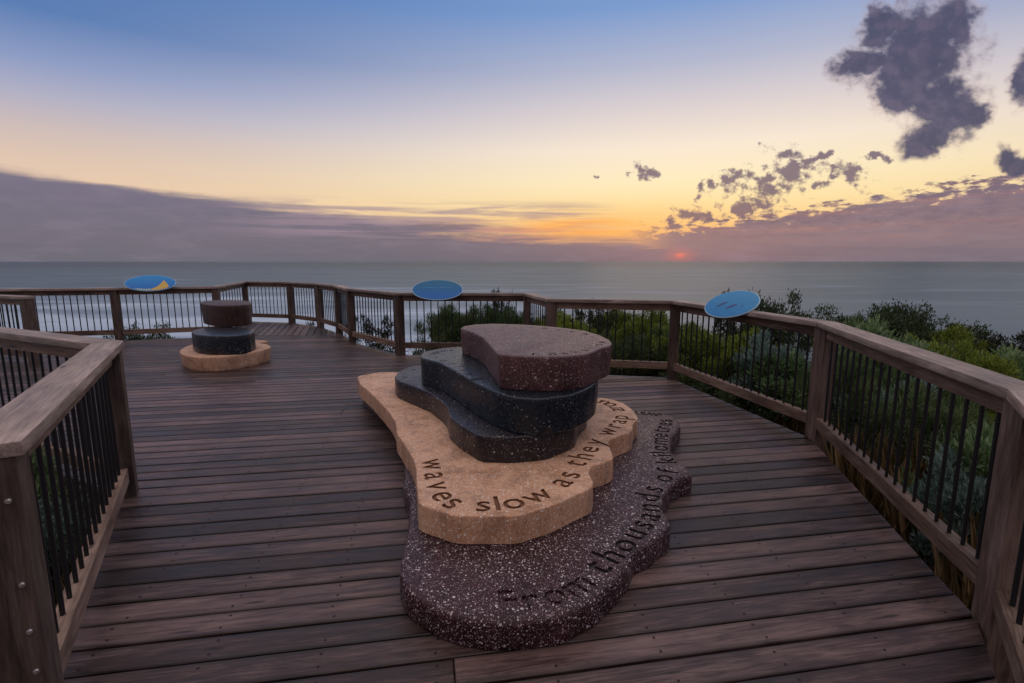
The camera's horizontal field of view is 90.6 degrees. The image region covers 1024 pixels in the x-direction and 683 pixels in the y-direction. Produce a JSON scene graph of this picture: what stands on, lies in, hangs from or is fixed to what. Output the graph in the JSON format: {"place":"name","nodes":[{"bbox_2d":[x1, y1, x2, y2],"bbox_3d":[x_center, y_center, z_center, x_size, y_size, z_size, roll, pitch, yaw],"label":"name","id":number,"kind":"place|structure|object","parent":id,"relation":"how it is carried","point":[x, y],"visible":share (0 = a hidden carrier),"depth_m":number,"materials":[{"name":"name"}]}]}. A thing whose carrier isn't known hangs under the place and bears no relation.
{"place":"outdoors","nodes":[
{"label":"outdoors","id":0,"kind":"place"},
{"bbox_2d":[51,369,845,679],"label":"ground","id":1,"kind":"structure","parent":0,"point":[103,494],"depth_m":4.88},
{"bbox_2d":[31,443,67,528],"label":"coastal shrub","id":2,"kind":"object","parent":1,"relation":"on","point":[35,468],"visible":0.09,"depth_m":3.45,"materials":[{"name":"green plant"}]},
{"bbox_2d":[39,493,91,603],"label":"coastal shrub","id":3,"kind":"object","parent":1,"relation":"on","point":[55,535],"visible":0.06,"depth_m":3.17,"materials":[{"name":"green plant"}]},
{"bbox_2d":[103,320,174,340],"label":"coastal shrub","id":4,"kind":"object","parent":1,"relation":"on","point":[140,337],"visible":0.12,"depth_m":11.72,"materials":[{"name":"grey plant"}]},
{"bbox_2d":[344,313,393,349],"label":"coastal shrub","id":5,"kind":"object","parent":1,"relation":"on","point":[370,342],"visible":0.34,"depth_m":11.28,"materials":[{"name":"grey plant"}]},
{"bbox_2d":[368,341,422,354],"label":"coastal shrub","id":6,"kind":"object","parent":1,"relation":"on","point":[375,344],"visible":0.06,"depth_m":10.05,"materials":[{"name":"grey plant"}]},
{"bbox_2d":[412,335,461,354],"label":"coastal shrub","id":7,"kind":"object","parent":1,"relation":"on","point":[428,349],"visible":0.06,"depth_m":9.71,"materials":[{"name":"green plant"}]},
{"bbox_2d":[413,301,478,350],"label":"coastal shrub","id":8,"kind":"object","parent":1,"relation":"on","point":[442,322],"visible":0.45,"depth_m":10.30,"materials":[{"name":"green plant"}]},
{"bbox_2d":[451,301,515,340],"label":"coastal shrub","id":9,"kind":"object","parent":1,"relation":"on","point":[483,317],"visible":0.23,"depth_m":10.25,"materials":[{"name":"green plant"}]},
{"bbox_2d":[0,336,997,682],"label":"deck","id":10,"kind":"structure","parent":1,"relation":"on","point":[260,530],"depth_m":2.63,"materials":[{"name":"brown wood"}]},
{"bbox_2d":[0,295,43,364],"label":"railing","id":11,"kind":"object","parent":10,"relation":"attached to","point":[28,312],"visible":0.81,"depth_m":7.63,"materials":[{"name":"black wood"}]},
{"bbox_2d":[0,327,121,476],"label":"railing","id":12,"kind":"object","parent":10,"relation":"attached to","point":[57,345],"visible":0.39,"depth_m":3.62,"materials":[{"name":"black"}]},
{"bbox_2d":[0,288,124,340],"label":"railing","id":13,"kind":"object","parent":10,"relation":"attached to","point":[117,316],"visible":0.65,"depth_m":9.87,"materials":[{"name":"black"}]},
{"bbox_2d":[0,341,138,682],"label":"railing","id":14,"kind":"object","parent":10,"relation":"on","point":[39,630],"visible":0.95,"depth_m":1.95,"materials":[{"name":"black wood"}]},
{"bbox_2d":[179,300,270,371],"bbox_3d":[-4.703,-0.171,8.299,1.235,0.850,2.581,-5,10,-30],"label":"stone sculpture","id":15,"kind":"object","parent":10,"relation":"on","point":[228,343],"visible":1,"depth_m":7.51,"materials":[{"name":"beige stone"}]},
{"bbox_2d":[240,321,341,335],"bbox_3d":[-5.311,-0.312,12.002,2.446,0.040,3.475,-3,9,-18],"label":"deck alcove","id":16,"kind":"object","parent":10,"relation":"attached to","point":[274,329],"visible":0.73,"depth_m":11.65,"materials":[{"name":"black wood"}]},
{"bbox_2d":[112,286,219,334],"bbox_3d":[-6.961,-0.289,10.384,1.830,1.646,0.167,-3,9,-19],"label":"railing","id":17,"kind":"object","parent":16,"relation":"attached to","point":[213,290],"visible":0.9,"depth_m":10.30,"materials":[{"name":"black"}]},
{"bbox_2d":[124,275,175,291],"bbox_3d":[-7.102,-1.147,9.966,0.840,0.304,0.457,-5,10,-28],"label":"information panel","id":18,"kind":"object","parent":17,"relation":"attached to","point":[148,283],"visible":1,"depth_m":9.95,"materials":[{"name":"blue"}]},
{"bbox_2d":[216,281,248,300],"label":"railing","id":19,"kind":"object","parent":16,"relation":"attached to","point":[234,286],"visible":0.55,"depth_m":12.19,"materials":[{"name":"black wood"}]},
{"bbox_2d":[246,281,295,323],"bbox_3d":[-6.354,-0.731,13.183,1.581,1.646,0.166,2,9,15],"label":"railing","id":20,"kind":"object","parent":16,"relation":"attached to","point":[290,297],"visible":0.77,"depth_m":13.03,"materials":[{"name":"black wood"}]},
{"bbox_2d":[287,282,323,327],"bbox_3d":[-5.116,-0.637,12.590,1.382,1.646,0.167,7,11,37],"label":"railing","id":21,"kind":"object","parent":16,"relation":"attached to","point":[317,299],"visible":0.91,"depth_m":12.34,"materials":[{"name":"black"}]},
{"bbox_2d":[315,283,342,335],"bbox_3d":[-4.204,-0.493,11.680,0.167,1.646,1.376,-7,11,-37],"label":"railing","id":22,"kind":"object","parent":16,"relation":"attached to","point":[330,288],"visible":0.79,"depth_m":11.43,"materials":[{"name":"black wood"}]},
{"bbox_2d":[333,285,355,342],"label":"railing","id":23,"kind":"object","parent":10,"relation":"attached to","point":[346,324],"visible":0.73,"depth_m":10.07,"materials":[{"name":"black wood"}]},
{"bbox_2d":[346,288,405,354],"bbox_3d":[-2.487,-0.102,9.197,0.166,1.646,1.948,-8,12,-41],"label":"railing","id":24,"kind":"object","parent":10,"relation":"attached to","point":[397,342],"visible":0.88,"depth_m":8.81,"materials":[{"name":"black wood"}]},
{"bbox_2d":[395,292,529,348],"bbox_3d":[-0.800,0.011,8.485,2.227,1.646,0.167,0,9,2],"label":"railing","id":25,"kind":"object","parent":10,"relation":"attached to","point":[466,297],"visible":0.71,"depth_m":8.38,"materials":[{"name":"black"}]},
{"bbox_2d":[412,280,462,299],"bbox_3d":[-1.210,-0.839,8.244,0.816,0.311,0.459,0,9,0],"label":"information panel","id":26,"kind":"object","parent":25,"relation":"attached to","point":[437,290],"visible":1,"depth_m":8.22,"materials":[{"name":"blue"}]},
{"bbox_2d":[357,324,691,649],"bbox_3d":[0.216,0.427,4.220,2.704,0.940,4.221,-3,10,-19],"label":"stone sculpture","id":27,"kind":"object","parent":10,"relation":"on","point":[544,486],"visible":1,"depth_m":3.06,"materials":[{"name":"black"}]},
{"bbox_2d":[523,293,556,326],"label":"railing","id":28,"kind":"object","parent":10,"relation":"attached to","point":[550,314],"visible":0.45,"depth_m":7.40,"materials":[{"name":"black wood"}]},
{"bbox_2d":[547,298,680,380],"bbox_3d":[1.366,0.243,7.012,1.768,1.646,0.168,2,9,12],"label":"railing","id":29,"kind":"object","parent":10,"relation":"attached to","point":[634,305],"visible":0.68,"depth_m":6.86,"materials":[{"name":"black wood"}]},
{"bbox_2d":[672,300,836,454],"bbox_3d":[2.435,0.457,5.654,0.166,1.646,2.571,-2,9,-12],"label":"railing","id":30,"kind":"object","parent":10,"relation":"attached to","point":[818,372],"visible":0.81,"depth_m":4.90,"materials":[{"name":"black wood"}]},
{"bbox_2d":[704,290,760,317],"bbox_3d":[2.374,-0.404,5.486,0.385,0.285,0.650,-4,10,-26],"label":"information panel","id":31,"kind":"object","parent":30,"relation":"attached to","point":[731,304],"visible":1,"depth_m":5.45,"materials":[{"name":"blue"}]},
{"bbox_2d":[815,322,1023,682],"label":"railing","id":32,"kind":"object","parent":10,"relation":"attached to","point":[987,566],"visible":0.96,"depth_m":2.49,"materials":[{"name":"black wood"}]},
{"bbox_2d":[992,389,1023,682],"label":"railing","id":33,"kind":"object","parent":10,"relation":"attached to","point":[1008,607],"visible":1,"depth_m":1.93,"materials":[{"name":"black wood"}]},
{"bbox_2d":[488,288,514,315],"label":"coastal shrub","id":34,"kind":"object","parent":1,"relation":"on","point":[497,304],"visible":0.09,"depth_m":10.87,"materials":[{"name":"green plant"}]},
{"bbox_2d":[496,307,532,324],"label":"coastal shrub","id":35,"kind":"object","parent":1,"relation":"on","point":[513,319],"visible":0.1,"depth_m":10.10,"materials":[{"name":"green plant"}]},
{"bbox_2d":[47,372,983,611],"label":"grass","id":36,"kind":"structure","parent":1,"relation":"on","point":[945,570],"depth_m":3.62,"materials":[{"name":"green plant"}]},
{"bbox_2d":[537,311,588,329],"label":"coastal shrub","id":37,"kind":"object","parent":1,"relation":"on","point":[560,322],"visible":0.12,"depth_m":10.02,"materials":[{"name":"green plant"}]},
{"bbox_2d":[543,309,587,326],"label":"coastal shrub","id":38,"kind":"object","parent":1,"relation":"on","point":[577,313],"visible":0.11,"depth_m":10.25,"materials":[{"name":"green plant"}]},
{"bbox_2d":[558,320,628,359],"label":"coastal shrub","id":39,"kind":"object","parent":1,"relation":"on","point":[584,327],"visible":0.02,"depth_m":9.67,"materials":[{"name":"green plant"}]},
{"bbox_2d":[576,309,619,340],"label":"coastal shrub","id":40,"kind":"object","parent":1,"relation":"on","point":[601,320],"visible":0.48,"depth_m":10.21,"materials":[{"name":"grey plant"}]},
{"bbox_2d":[573,310,631,370],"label":"coastal shrub","id":41,"kind":"object","parent":1,"relation":"on","point":[619,325],"visible":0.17,"depth_m":10.46,"materials":[{"name":"green plant"}]},
{"bbox_2d":[590,327,657,375],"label":"coastal shrub","id":42,"kind":"object","parent":1,"relation":"on","point":[618,354],"visible":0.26,"depth_m":8.60,"materials":[{"name":"green plant"}]},
{"bbox_2d":[609,316,668,376],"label":"coastal shrub","id":43,"kind":"object","parent":1,"relation":"on","point":[628,331],"visible":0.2,"depth_m":9.31,"materials":[{"name":"green plant"}]},
{"bbox_2d":[612,310,669,376],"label":"coastal shrub","id":44,"kind":"object","parent":1,"relation":"on","point":[664,320],"visible":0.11,"depth_m":10.23,"materials":[{"name":"green plant"}]},
{"bbox_2d":[624,326,712,376],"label":"coastal shrub","id":45,"kind":"object","parent":1,"relation":"on","point":[656,351],"visible":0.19,"depth_m":8.71,"materials":[{"name":"green plant"}]},
{"bbox_2d":[651,321,745,385],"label":"coastal shrub","id":46,"kind":"object","parent":1,"relation":"on","point":[710,345],"visible":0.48,"depth_m":7.84,"materials":[{"name":"green plant"}]},
{"bbox_2d":[659,368,772,410],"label":"coastal shrub","id":47,"kind":"object","parent":1,"relation":"on","point":[719,394],"visible":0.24,"depth_m":7.24,"materials":[{"name":"green plant"}]},
{"bbox_2d":[711,288,759,346],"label":"coastal shrub","id":48,"kind":"object","parent":1,"relation":"on","point":[718,323],"visible":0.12,"depth_m":9.18,"materials":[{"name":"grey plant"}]},
{"bbox_2d":[682,326,794,408],"bbox_3d":[3.523,0.522,7.966,1.553,1.642,1.489,0,9,0],"label":"coastal shrub","id":49,"kind":"object","parent":1,"relation":"on","point":[743,340],"visible":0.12,"depth_m":7.66,"materials":[{"name":"green plant"}]},
{"bbox_2d":[725,328,810,429],"bbox_3d":[3.698,0.639,6.985,1.397,1.605,1.158,8,12,42],"label":"coastal shrub","id":50,"kind":"object","parent":1,"relation":"on","point":[783,349],"visible":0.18,"depth_m":6.97,"materials":[{"name":"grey plant"}]},
{"bbox_2d":[718,287,821,368],"bbox_3d":[4.370,0.204,8.811,1.806,2.333,1.644,0,9,0],"label":"coastal shrub","id":51,"kind":"object","parent":1,"relation":"on","point":[774,309],"visible":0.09,"depth_m":8.46,"materials":[{"name":"green plant"}]},
{"bbox_2d":[730,350,810,423],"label":"coastal shrub","id":52,"kind":"object","parent":1,"relation":"on","point":[770,414],"visible":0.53,"depth_m":6.61,"materials":[{"name":"green plant"}]},
{"bbox_2d":[787,350,910,468],"bbox_3d":[3.564,0.776,5.390,1.106,1.468,1.234,0,9,0],"label":"coastal shrub","id":53,"kind":"object","parent":1,"relation":"on","point":[799,377],"visible":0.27,"depth_m":5.17,"materials":[{"name":"green plant"}]},
{"bbox_2d":[791,302,923,360],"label":"coastal shrub","id":54,"kind":"object","parent":1,"relation":"on","point":[827,313],"visible":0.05,"depth_m":9.77,"materials":[{"name":"green plant"}]},
{"bbox_2d":[840,314,901,349],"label":"coastal shrub","id":55,"kind":"object","parent":1,"relation":"on","point":[853,322],"depth_m":6.95,"materials":[{"name":"green plant"}]},
{"bbox_2d":[827,396,928,476],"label":"coastal shrub","id":56,"kind":"object","parent":1,"relation":"on","point":[857,424],"visible":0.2,"depth_m":4.54,"materials":[{"name":"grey plant"}]},
{"bbox_2d":[832,377,958,437],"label":"coastal shrub","id":57,"kind":"object","parent":1,"relation":"on","point":[933,387],"visible":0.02,"depth_m":4.75,"materials":[{"name":"green plant"}]},
{"bbox_2d":[841,297,954,343],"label":"coastal shrub","id":58,"kind":"object","parent":1,"relation":"on","point":[898,325],"visible":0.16,"depth_m":9.01,"materials":[{"name":"green plant"}]},
{"bbox_2d":[837,316,959,385],"bbox_3d":[4.712,0.611,6.357,1.418,1.900,1.328,-5,10,-28],"label":"coastal shrub","id":59,"kind":"object","parent":1,"relation":"on","point":[873,328],"visible":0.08,"depth_m":6.11,"materials":[{"name":"green plant"}]},
{"bbox_2d":[849,403,989,480],"bbox_3d":[3.439,1.149,3.982,1.239,1.210,1.597,0,9,0],"label":"coastal shrub","id":60,"kind":"object","parent":1,"relation":"on","point":[926,444],"visible":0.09,"depth_m":4.11,"materials":[{"name":"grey plant"}]},
{"bbox_2d":[845,374,995,477],"bbox_3d":[3.724,0.945,4.525,1.296,1.302,1.277,0,9,0],"label":"coastal shrub","id":61,"kind":"object","parent":1,"relation":"on","point":[958,405],"visible":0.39,"depth_m":4.45,"materials":[{"name":"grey plant"}]},
{"bbox_2d":[898,332,948,352],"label":"coastal shrub","id":62,"kind":"object","parent":1,"relation":"on","point":[914,337],"depth_m":6.91,"materials":[{"name":"green plant"}]},
{"bbox_2d":[892,418,993,487],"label":"coastal shrub","id":63,"kind":"object","parent":1,"relation":"on","point":[983,454],"visible":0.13,"depth_m":3.33,"materials":[{"name":"green plant"}]},
{"bbox_2d":[907,443,986,576],"bbox_3d":[2.971,1.265,3.269,0.826,1.198,0.686,0,9,0],"label":"coastal shrub","id":64,"kind":"object","parent":1,"relation":"on","point":[923,543],"visible":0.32,"depth_m":3.20,"materials":[{"name":"green plant"}]},
{"bbox_2d":[912,322,995,353],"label":"coastal shrub","id":65,"kind":"object","parent":1,"relation":"on","point":[943,335],"visible":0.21,"depth_m":8.38,"materials":[{"name":"green plant"}]},
{"bbox_2d":[906,314,1004,353],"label":"coastal shrub","id":66,"kind":"object","parent":1,"relation":"on","point":[981,333],"visible":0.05,"depth_m":8.58,"materials":[{"name":"green plant"}]},
{"bbox_2d":[927,340,985,357],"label":"coastal shrub","id":67,"kind":"object","parent":1,"relation":"on","point":[954,349],"depth_m":7.15,"materials":[{"name":"green plant"}]},
{"bbox_2d":[927,337,1023,425],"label":"coastal shrub","id":68,"kind":"object","parent":1,"relation":"on","point":[997,363],"visible":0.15,"depth_m":5.81,"materials":[{"name":"green plant"}]},
{"bbox_2d":[928,339,1023,355],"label":"coastal shrub","id":69,"kind":"object","parent":1,"relation":"on","point":[939,342],"visible":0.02,"depth_m":8.09,"materials":[{"name":"green plant"}]},
{"bbox_2d":[945,324,1023,355],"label":"coastal shrub","id":70,"kind":"object","parent":1,"relation":"on","point":[996,343],"visible":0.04,"depth_m":8.36,"materials":[{"name":"green plant"}]},
{"bbox_2d":[958,343,1023,423],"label":"coastal shrub","id":71,"kind":"object","parent":1,"relation":"on","point":[1008,353],"visible":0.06,"depth_m":6.35,"materials":[{"name":"green plant"}]},
{"bbox_2d":[974,326,1023,354],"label":"coastal shrub","id":72,"kind":"object","parent":1,"relation":"on","point":[1000,337],"visible":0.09,"depth_m":8.06,"materials":[{"name":"green plant"}]},
{"bbox_2d":[0,262,1023,361],"bbox_3d":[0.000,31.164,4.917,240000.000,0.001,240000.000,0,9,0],"label":"sea","id":73,"kind":"structure","parent":0,"point":[988,293],"depth_m":704.09,"materials":[{"name":"liquid"}]},
{"bbox_2d":[0,0,1023,261],"label":"sky","id":74,"kind":"structure","parent":0,"point":[131,130],"materials":[{"name":"blue"}]}
]}

